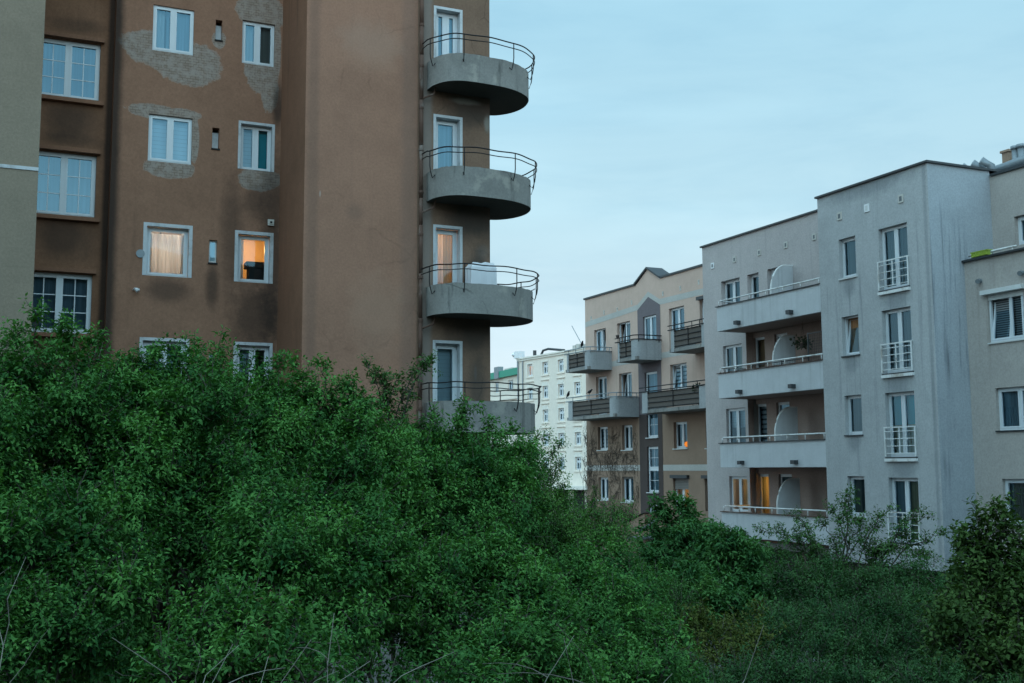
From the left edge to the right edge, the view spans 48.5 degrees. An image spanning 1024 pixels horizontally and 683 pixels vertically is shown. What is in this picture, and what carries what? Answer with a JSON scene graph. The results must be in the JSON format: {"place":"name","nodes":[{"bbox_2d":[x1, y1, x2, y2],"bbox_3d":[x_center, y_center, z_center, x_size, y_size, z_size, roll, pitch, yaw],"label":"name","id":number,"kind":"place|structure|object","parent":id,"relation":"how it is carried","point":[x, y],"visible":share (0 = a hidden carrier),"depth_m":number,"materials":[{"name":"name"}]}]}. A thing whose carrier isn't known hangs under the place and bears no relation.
{"place":"outdoors","nodes":[
{"label":"outdoors","id":0,"kind":"place"},
{"bbox_2d":[465,262,496,284],"bbox_3d":[-0.825,-1.454,30.130,0.833,1.269,0.571,3,-7,-24],"label":"dust sheet","id":1,"kind":"object","parent":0,"point":[477,277],"visible":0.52,"depth_m":29.94,"materials":[{"name":"white fabric"}]},
{"bbox_2d":[490,367,516,445],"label":"house","id":2,"kind":"structure","parent":0,"point":[500,374],"depth_m":164.90,"materials":[{"name":"beige paint"}]},
{"bbox_2d":[512,326,586,515],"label":"apartment building","id":3,"kind":"structure","parent":0,"point":[551,377],"depth_m":147.16,"materials":[{"name":"beige paint"}]},
{"bbox_2d":[525,381,533,401],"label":"window","id":4,"kind":"structure","parent":3,"relation":"in","point":[531,393],"depth_m":153.45,"materials":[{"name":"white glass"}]},
{"bbox_2d":[526,362,533,377],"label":"window","id":5,"kind":"structure","parent":3,"relation":"in","point":[531,364],"depth_m":153.98,"materials":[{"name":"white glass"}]},
{"bbox_2d":[540,379,548,399],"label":"window","id":6,"kind":"structure","parent":3,"relation":"in","point":[546,386],"depth_m":150.12,"materials":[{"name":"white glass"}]},
{"bbox_2d":[541,360,548,375],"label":"window","id":7,"kind":"structure","parent":3,"relation":"in","point":[546,362],"depth_m":150.56,"materials":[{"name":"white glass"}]},
{"bbox_2d":[541,403,549,423],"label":"window","id":8,"kind":"structure","parent":3,"relation":"in","point":[546,412],"depth_m":149.83,"materials":[{"name":"white glass"}]},
{"bbox_2d":[541,427,549,447],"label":"window","id":9,"kind":"structure","parent":3,"relation":"in","point":[546,432],"depth_m":149.32,"materials":[{"name":"white glass"}]},
{"bbox_2d":[556,357,564,373],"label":"window","id":10,"kind":"structure","parent":3,"relation":"in","point":[561,362],"depth_m":147.18,"materials":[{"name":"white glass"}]},
{"bbox_2d":[556,377,564,398],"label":"window","id":11,"kind":"structure","parent":3,"relation":"in","point":[562,384],"depth_m":146.82,"materials":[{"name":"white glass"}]},
{"bbox_2d":[556,401,564,422],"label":"window","id":12,"kind":"structure","parent":3,"relation":"in","point":[562,408],"depth_m":146.46,"materials":[{"name":"white glass"}]},
{"bbox_2d":[556,426,565,446],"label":"window","id":13,"kind":"structure","parent":3,"relation":"in","point":[561,431],"depth_m":146.18,"materials":[{"name":"white glass"}]},
{"bbox_2d":[558,450,565,471],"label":"window","id":14,"kind":"structure","parent":3,"relation":"in","point":[562,456],"depth_m":145.61,"materials":[{"name":"white glass"}]},
{"bbox_2d":[554,490,584,511],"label":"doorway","id":15,"kind":"structure","parent":3,"relation":"in","point":[578,492],"depth_m":141.65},
{"bbox_2d":[572,375,581,396],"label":"window","id":16,"kind":"structure","parent":3,"relation":"in","point":[578,382],"depth_m":143.53,"materials":[{"name":"white glass"}]},
{"bbox_2d":[572,425,581,446],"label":"window","id":17,"kind":"structure","parent":3,"relation":"in","point":[578,431],"depth_m":142.84,"materials":[{"name":"white glass"}]},
{"bbox_2d":[573,450,582,471],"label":"window","id":18,"kind":"structure","parent":3,"relation":"in","point":[577,454],"depth_m":142.48,"materials":[{"name":"white glass"}]},
{"bbox_2d":[608,513,685,565],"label":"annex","id":19,"kind":"object","parent":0,"point":[641,516],"visible":0.11,"depth_m":56.84,"materials":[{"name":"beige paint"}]},
{"bbox_2d":[489,0,1023,372],"label":"sky","id":20,"kind":"structure","parent":0,"point":[656,132],"materials":[{"name":"blue"}]},
{"bbox_3d":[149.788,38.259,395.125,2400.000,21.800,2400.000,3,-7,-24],"label":"ground","id":21,"kind":"structure","parent":0,"visible":0},
{"bbox_2d":[0,292,141,681],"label":"tree","id":22,"kind":"object","parent":21,"relation":"on","point":[31,438],"visible":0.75,"depth_m":12.92,"materials":[{"name":"green plant"}]},
{"bbox_2d":[0,461,184,682],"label":"shrub","id":23,"kind":"object","parent":21,"relation":"on","point":[67,585],"visible":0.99,"depth_m":11.16,"materials":[{"name":"green plant"}]},
{"bbox_2d":[0,465,239,682],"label":"tree","id":24,"kind":"object","parent":21,"relation":"on","point":[147,643],"visible":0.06,"depth_m":15.62,"materials":[{"name":"green plant"}]},
{"bbox_2d":[48,325,311,682],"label":"tree","id":25,"kind":"object","parent":21,"relation":"on","point":[182,447],"visible":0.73,"depth_m":13.52,"materials":[{"name":"green plant"}]},
{"bbox_2d":[0,557,369,682],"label":"dry branches","id":26,"kind":"object","parent":21,"relation":"on","point":[152,664],"visible":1,"depth_m":6.59,"materials":[{"name":"brown wood"}]},
{"bbox_2d":[128,560,366,682],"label":"shrub","id":27,"kind":"object","parent":21,"relation":"on","point":[247,655],"visible":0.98,"depth_m":10.19,"materials":[{"name":"green plant"}]},
{"bbox_2d":[0,0,541,682],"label":"apartment building","id":28,"kind":"structure","parent":21,"relation":"on","point":[326,162],"depth_m":30.08,"materials":[{"name":"brown paint"}]},
{"bbox_2d":[32,272,91,333],"bbox_3d":[-11.725,-0.979,29.427,1.566,1.546,0.172,3,-7,-24],"label":"window","id":29,"kind":"structure","parent":28,"relation":"in","point":[72,292],"depth_m":29.51,"materials":[{"name":"white glass"}]},
{"bbox_2d":[37,151,95,216],"bbox_3d":[-11.739,-4.084,29.772,1.566,1.676,0.172,3,-7,-24],"label":"window","id":30,"kind":"structure","parent":28,"relation":"in","point":[66,182],"depth_m":29.82,"materials":[{"name":"white glass"}]},
{"bbox_2d":[42,38,100,100],"bbox_3d":[-11.754,-7.155,30.113,1.566,1.576,0.172,3,-7,-24],"label":"window","id":31,"kind":"structure","parent":28,"relation":"in","point":[70,69],"depth_m":30.17,"materials":[{"name":"white glass"}]},
{"bbox_2d":[139,337,188,379],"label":"window","id":32,"kind":"structure","parent":28,"relation":"in","point":[145,341],"depth_m":29.95,"materials":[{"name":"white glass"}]},
{"bbox_2d":[142,222,192,277],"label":"window","id":33,"kind":"structure","parent":28,"relation":"in","point":[168,253],"depth_m":30.39,"materials":[{"name":"white glass"}]},
{"bbox_2d":[148,114,191,164],"bbox_3d":[-9.209,-5.403,30.598,1.140,1.310,0.172,3,-7,-24],"label":"window","id":34,"kind":"structure","parent":28,"relation":"in","point":[169,138],"depth_m":30.60,"materials":[{"name":"white glass"}]},
{"bbox_2d":[152,5,193,54],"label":"window","id":35,"kind":"structure","parent":28,"relation":"in","point":[173,28],"depth_m":30.93,"materials":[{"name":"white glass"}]},
{"bbox_2d":[208,240,217,263],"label":"vent window","id":36,"kind":"structure","parent":28,"relation":"in","point":[212,244],"depth_m":30.71,"materials":[{"name":"glass"}]},
{"bbox_2d":[211,131,219,149],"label":"vent window","id":37,"kind":"structure","parent":28,"relation":"in","point":[214,133],"depth_m":31.12,"materials":[{"name":"white glass"}]},
{"bbox_2d":[215,24,222,41],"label":"vent window","id":38,"kind":"structure","parent":28,"relation":"in","point":[218,28],"depth_m":31.47,"materials":[{"name":"white glass"}]},
{"bbox_2d":[233,342,272,382],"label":"window","id":39,"kind":"structure","parent":28,"relation":"in","point":[265,349],"depth_m":30.94,"materials":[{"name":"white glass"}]},
{"bbox_2d":[244,261,263,279],"bbox_3d":[-7.141,-1.778,31.797,0.900,0.820,0.500,3,-7,-24],"label":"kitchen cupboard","id":40,"kind":"object","parent":28,"relation":"in","point":[255,270],"visible":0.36,"depth_m":31.60,"materials":[{"name":"black wood"}]},
{"bbox_2d":[234,230,273,283],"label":"window","id":41,"kind":"structure","parent":28,"relation":"in","point":[252,246],"depth_m":31.30,"materials":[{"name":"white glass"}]},
{"bbox_2d":[238,120,274,171],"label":"window","id":42,"kind":"structure","parent":28,"relation":"in","point":[256,141],"depth_m":31.61,"materials":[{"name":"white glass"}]},
{"bbox_2d":[242,21,273,66],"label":"window","id":43,"kind":"structure","parent":28,"relation":"in","point":[257,38],"depth_m":31.90,"materials":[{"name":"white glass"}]},
{"bbox_2d":[433,114,462,168],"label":"balcony door","id":44,"kind":"structure","parent":28,"relation":"in","point":[447,130],"depth_m":31.00,"materials":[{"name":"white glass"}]},
{"bbox_2d":[433,224,462,284],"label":"balcony door","id":45,"kind":"structure","parent":28,"relation":"in","point":[447,240],"depth_m":30.67,"materials":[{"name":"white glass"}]},
{"bbox_2d":[433,340,462,400],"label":"balcony door","id":46,"kind":"structure","parent":28,"relation":"in","point":[450,353],"depth_m":30.34,"materials":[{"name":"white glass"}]},
{"bbox_2d":[434,5,462,57],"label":"balcony door","id":47,"kind":"structure","parent":28,"relation":"in","point":[446,20],"depth_m":31.28,"materials":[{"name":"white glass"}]},
{"bbox_2d":[109,469,434,682],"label":"tree","id":48,"kind":"object","parent":21,"relation":"on","point":[278,544],"visible":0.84,"depth_m":12.32,"materials":[{"name":"green plant"}]},
{"bbox_2d":[218,349,427,680],"bbox_3d":[-2.301,3.590,14.559,3.337,7.164,3.128,3,-7,-24],"label":"tree","id":49,"kind":"object","parent":21,"relation":"on","point":[349,439],"visible":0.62,"depth_m":14.62,"materials":[{"name":"green plant"}]},
{"bbox_2d":[296,616,452,682],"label":"dry branches","id":50,"kind":"object","parent":21,"relation":"on","point":[392,667],"visible":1,"depth_m":6.51,"materials":[{"name":"brown wood"}]},
{"bbox_2d":[353,349,442,681],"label":"sapling","id":51,"kind":"object","parent":21,"relation":"on","point":[383,381],"visible":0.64,"depth_m":16.99,"materials":[{"name":"green plant"}]},
{"bbox_2d":[285,595,535,682],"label":"shrub","id":52,"kind":"object","parent":21,"relation":"on","point":[399,670],"visible":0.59,"depth_m":11.73,"materials":[{"name":"green plant"}]},
{"bbox_2d":[353,391,555,668],"bbox_3d":[-0.876,4.190,16.308,4.231,7.098,3.228,3,-7,-24],"label":"tree","id":53,"kind":"object","parent":21,"relation":"on","point":[452,496],"visible":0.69,"depth_m":16.35,"materials":[{"name":"green plant"}]},
{"bbox_2d":[374,514,575,681],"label":"tree","id":54,"kind":"object","parent":21,"relation":"on","point":[513,589],"visible":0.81,"depth_m":13.62,"materials":[{"name":"green plant"}]},
{"bbox_2d":[422,598,712,682],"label":"shrub","id":55,"kind":"object","parent":21,"relation":"on","point":[544,650],"visible":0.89,"depth_m":12.66,"materials":[{"name":"green plant"}]},
{"bbox_2d":[493,421,650,580],"bbox_3d":[0.682,4.715,18.568,2.318,6.849,4.424,-4,-8,33],"label":"tree","id":56,"kind":"object","parent":21,"relation":"on","point":[566,528],"visible":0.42,"depth_m":18.75,"materials":[{"name":"green plant"}]},
{"bbox_2d":[538,523,702,680],"bbox_3d":[1.320,5.157,16.046,2.719,4.988,5.176,-2,-7,15],"label":"shrub","id":57,"kind":"object","parent":21,"relation":"on","point":[609,610],"visible":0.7,"depth_m":15.86,"materials":[{"name":"green plant"}]},
{"bbox_2d":[482,624,763,682],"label":"dry branches","id":58,"kind":"object","parent":21,"relation":"on","point":[589,664],"visible":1,"depth_m":6.84,"materials":[{"name":"brown wood"}]},
{"bbox_2d":[564,264,707,563],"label":"apartment building","id":59,"kind":"structure","parent":21,"relation":"on","point":[644,372],"depth_m":59.38,"materials":[{"name":"beige paint"}]},
{"bbox_2d":[596,329,605,351],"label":"balcony door","id":60,"kind":"structure","parent":59,"relation":"in","point":[602,333],"depth_m":65.01,"materials":[{"name":"white glass"}]},
{"bbox_2d":[596,427,607,450],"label":"window","id":61,"kind":"structure","parent":59,"relation":"in","point":[605,429],"depth_m":63.94,"materials":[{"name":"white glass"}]},
{"bbox_2d":[598,376,606,414],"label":"balcony door","id":62,"kind":"structure","parent":59,"relation":"in","point":[603,379],"depth_m":64.69,"materials":[{"name":"white glass"}]},
{"bbox_2d":[598,477,608,500],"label":"window","id":63,"kind":"structure","parent":59,"relation":"in","point":[604,480],"depth_m":63.74,"materials":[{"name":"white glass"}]},
{"bbox_2d":[579,425,638,530],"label":"creeper","id":64,"kind":"object","parent":59,"relation":"attached to","point":[596,456],"visible":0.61,"depth_m":62.79,"materials":[{"name":"plant"}]},
{"bbox_2d":[620,321,629,342],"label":"balcony door","id":65,"kind":"structure","parent":59,"relation":"in","point":[625,326],"depth_m":62.52,"materials":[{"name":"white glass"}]},
{"bbox_2d":[621,372,631,395],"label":"balcony door","id":66,"kind":"structure","parent":59,"relation":"in","point":[627,376],"depth_m":62.17,"materials":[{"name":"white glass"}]},
{"bbox_2d":[621,425,632,450],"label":"window","id":67,"kind":"structure","parent":59,"relation":"in","point":[628,433],"depth_m":61.74,"materials":[{"name":"clear glass"}]},
{"bbox_2d":[621,477,633,502],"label":"window","id":68,"kind":"structure","parent":59,"relation":"in","point":[629,492],"depth_m":61.22,"materials":[{"name":"clear glass"}]},
{"bbox_2d":[644,315,655,338],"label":"balcony door","id":69,"kind":"structure","parent":59,"relation":"in","point":[651,319],"depth_m":59.74,"materials":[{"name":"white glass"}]},
{"bbox_2d":[646,371,656,391],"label":"balcony door","id":70,"kind":"structure","parent":59,"relation":"in","point":[652,375],"depth_m":59.67,"materials":[{"name":"grey glass"}]},
{"bbox_2d":[645,414,657,438],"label":"stair window","id":71,"kind":"structure","parent":59,"relation":"in","point":[653,430],"depth_m":59.35,"materials":[{"name":"white glass"}]},
{"bbox_2d":[646,447,658,492],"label":"stair window","id":72,"kind":"structure","parent":59,"relation":"in","point":[653,451],"depth_m":59.08,"materials":[{"name":"white glass"}]},
{"bbox_2d":[671,306,684,329],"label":"balcony door","id":73,"kind":"structure","parent":59,"relation":"in","point":[677,314],"depth_m":57.90,"materials":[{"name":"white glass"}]},
{"bbox_2d":[669,475,688,505],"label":"window","id":74,"kind":"structure","parent":59,"relation":"in","point":[681,481],"depth_m":56.47,"materials":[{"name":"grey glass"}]},
{"bbox_2d":[673,363,686,389],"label":"window","id":75,"kind":"structure","parent":59,"relation":"in","point":[680,372],"depth_m":57.36,"materials":[{"name":"clear glass"}]},
{"bbox_2d":[672,422,687,449],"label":"window","id":76,"kind":"structure","parent":59,"relation":"in","point":[681,427],"depth_m":57.03,"materials":[{"name":"clear glass"}]},
{"bbox_2d":[627,490,729,679],"bbox_3d":[3.611,5.907,23.733,3.202,5.581,2.130,3,-7,-24],"label":"tree","id":77,"kind":"object","parent":21,"relation":"on","point":[670,545],"visible":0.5,"depth_m":23.90,"materials":[{"name":"green plant"}]},
{"bbox_2d":[624,557,766,659],"bbox_3d":[3.009,6.105,20.349,4.005,4.448,2.252,3,-7,-24],"label":"shrub","id":78,"kind":"object","parent":21,"relation":"on","point":[680,593],"visible":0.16,"depth_m":20.22,"materials":[{"name":"green plant"}]},
{"bbox_2d":[652,596,789,682],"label":"shrub","id":79,"kind":"object","parent":21,"relation":"on","point":[724,645],"visible":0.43,"depth_m":17.24,"materials":[{"name":"green plant"}]},
{"bbox_2d":[658,523,800,662],"bbox_3d":[4.205,5.904,21.069,2.653,5.000,3.103,-4,-8,33],"label":"shrub","id":80,"kind":"object","parent":21,"relation":"on","point":[740,560],"visible":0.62,"depth_m":21.24,"materials":[{"name":"green plant"}]},
{"bbox_2d":[653,635,900,682],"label":"shrub","id":81,"kind":"object","parent":21,"relation":"on","point":[732,675],"visible":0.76,"depth_m":15.38,"materials":[{"name":"green plant"}]},
{"bbox_2d":[730,547,969,682],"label":"shrub","id":82,"kind":"object","parent":21,"relation":"on","point":[858,622],"visible":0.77,"depth_m":18.38,"materials":[{"name":"green plant"}]},
{"bbox_2d":[752,482,950,599],"bbox_3d":[6.268,5.473,20.869,3.690,5.777,0.904,-1,-6,2],"label":"sapling","id":83,"kind":"object","parent":21,"relation":"on","point":[883,549],"visible":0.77,"depth_m":20.98,"materials":[{"name":"green plant"}]},
{"bbox_2d":[700,143,1023,640],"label":"apartment building","id":84,"kind":"structure","parent":21,"relation":"on","point":[905,391],"depth_m":38.86,"materials":[{"name":"grey paint"}]},
{"bbox_2d":[725,344,741,371],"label":"window","id":85,"kind":"structure","parent":84,"relation":"in","point":[735,351],"depth_m":48.87,"materials":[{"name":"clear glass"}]},
{"bbox_2d":[725,278,754,303],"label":"window","id":86,"kind":"structure","parent":84,"relation":"in","point":[732,288],"depth_m":49.29,"materials":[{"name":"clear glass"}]},
{"bbox_2d":[728,400,761,442],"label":"window","id":87,"kind":"structure","parent":84,"relation":"in","point":[738,414],"depth_m":48.36,"materials":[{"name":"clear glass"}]},
{"bbox_2d":[731,469,769,512],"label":"window","id":88,"kind":"structure","parent":84,"relation":"in","point":[741,481],"depth_m":47.89,"materials":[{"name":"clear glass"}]},
{"bbox_2d":[756,337,764,367],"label":"balcony door","id":89,"kind":"structure","parent":84,"relation":"in","point":[760,352],"depth_m":47.87,"materials":[{"name":"brown glass"}]},
{"bbox_2d":[751,274,771,332],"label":"balcony door","id":90,"kind":"structure","parent":84,"relation":"in","point":[755,277],"depth_m":47.93,"materials":[{"name":"white glass"}]},
{"bbox_2d":[758,404,766,440],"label":"balcony door","id":91,"kind":"structure","parent":84,"relation":"in","point":[763,406],"depth_m":47.53,"materials":[{"name":"black glass"}]},
{"bbox_2d":[760,474,768,512],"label":"balcony door","id":92,"kind":"structure","parent":84,"relation":"in","point":[761,475],"depth_m":47.24,"materials":[{"name":"orange glass"}]},
{"bbox_2d":[778,402,788,412],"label":"balcony door","id":93,"kind":"structure","parent":84,"relation":"in","point":[784,404],"depth_m":46.33,"materials":[{"name":"grey glass"}]},
{"bbox_2d":[780,474,791,484],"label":"balcony door","id":94,"kind":"structure","parent":84,"relation":"in","point":[786,476],"depth_m":46.03,"materials":[{"name":"grey glass"}]},
{"bbox_2d":[752,331,821,367],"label":"wire net","id":95,"kind":"object","parent":84,"relation":"on","point":[808,344],"visible":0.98,"depth_m":42.34,"materials":[{"name":"metal"}]},
{"bbox_2d":[789,325,813,349],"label":"hanging plant","id":96,"kind":"object","parent":84,"relation":"hanging from","point":[803,344],"visible":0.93,"depth_m":43.82,"materials":[{"name":"green plant"}]},
{"bbox_2d":[838,237,856,280],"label":"window","id":97,"kind":"structure","parent":84,"relation":"in","point":[848,245],"depth_m":40.59,"materials":[{"name":"clear glass"}]},
{"bbox_2d":[841,315,859,357],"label":"window","id":98,"kind":"structure","parent":84,"relation":"in","point":[852,342],"depth_m":40.29,"materials":[{"name":"clear glass"}]},
{"bbox_2d":[844,395,862,435],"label":"window","id":99,"kind":"structure","parent":84,"relation":"in","point":[854,402],"depth_m":39.97,"materials":[{"name":"clear glass"}]},
{"bbox_2d":[851,476,866,517],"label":"window","id":100,"kind":"structure","parent":84,"relation":"in","point":[858,481],"depth_m":39.73,"materials":[{"name":"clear glass"}]},
{"bbox_2d":[877,223,910,295],"bbox_3d":[12.917,-2.757,38.226,0.445,2.280,1.440,3,-7,-24],"label":"french window","id":101,"kind":"structure","parent":84,"relation":"in","point":[894,239],"depth_m":38.32,"materials":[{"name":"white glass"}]},
{"bbox_2d":[880,307,913,377],"bbox_3d":[12.930,0.041,37.916,0.445,2.290,1.440,3,-7,-24],"label":"french window","id":102,"kind":"structure","parent":84,"relation":"in","point":[899,362],"depth_m":38.00,"materials":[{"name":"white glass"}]},
{"bbox_2d":[883,391,917,461],"bbox_3d":[12.932,2.813,37.603,0.420,2.290,1.440,3,-7,-24],"label":"french window","id":103,"kind":"structure","parent":84,"relation":"in","point":[902,431],"depth_m":37.69,"materials":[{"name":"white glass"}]},
{"bbox_2d":[887,478,921,548],"bbox_3d":[12.945,5.606,37.292,0.420,2.270,1.440,3,-7,-24],"label":"french window","id":104,"kind":"structure","parent":84,"relation":"in","point":[907,495],"depth_m":37.42,"materials":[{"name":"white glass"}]},
{"bbox_2d":[970,249,992,257],"bbox_3d":[15.110,-2.825,36.597,0.260,0.176,0.710,3,-7,-24],"label":"flower box","id":105,"kind":"object","parent":84,"relation":"attached to","point":[980,253],"visible":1,"depth_m":36.48,"materials":[{"name":"plastic"}]},
{"bbox_2d":[979,284,1023,343],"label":"window","id":106,"kind":"structure","parent":84,"relation":"in","point":[1007,325],"depth_m":35.72,"materials":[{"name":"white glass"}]},
{"bbox_2d":[995,386,1023,431],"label":"window","id":107,"kind":"structure","parent":84,"relation":"in","point":[1011,400],"depth_m":35.53,"materials":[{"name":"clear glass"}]},
{"bbox_2d":[1005,479,1023,526],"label":"window","id":108,"kind":"structure","parent":84,"relation":"in","point":[1010,484],"depth_m":35.23,"materials":[{"name":"clear glass"}]},
{"bbox_2d":[1018,216,1023,244],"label":"window","id":109,"kind":"structure","parent":84,"relation":"in","point":[1020,219],"depth_m":37.02,"materials":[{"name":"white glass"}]},
{"bbox_2d":[828,610,1023,682],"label":"shrub","id":110,"kind":"object","parent":21,"relation":"on","point":[926,674],"visible":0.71,"depth_m":15.60,"materials":[{"name":"green plant"}]},
{"bbox_2d":[914,488,1023,682],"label":"shrub","id":111,"kind":"object","parent":21,"relation":"on","point":[978,605],"visible":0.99,"depth_m":16.34,"materials":[{"name":"green plant"}]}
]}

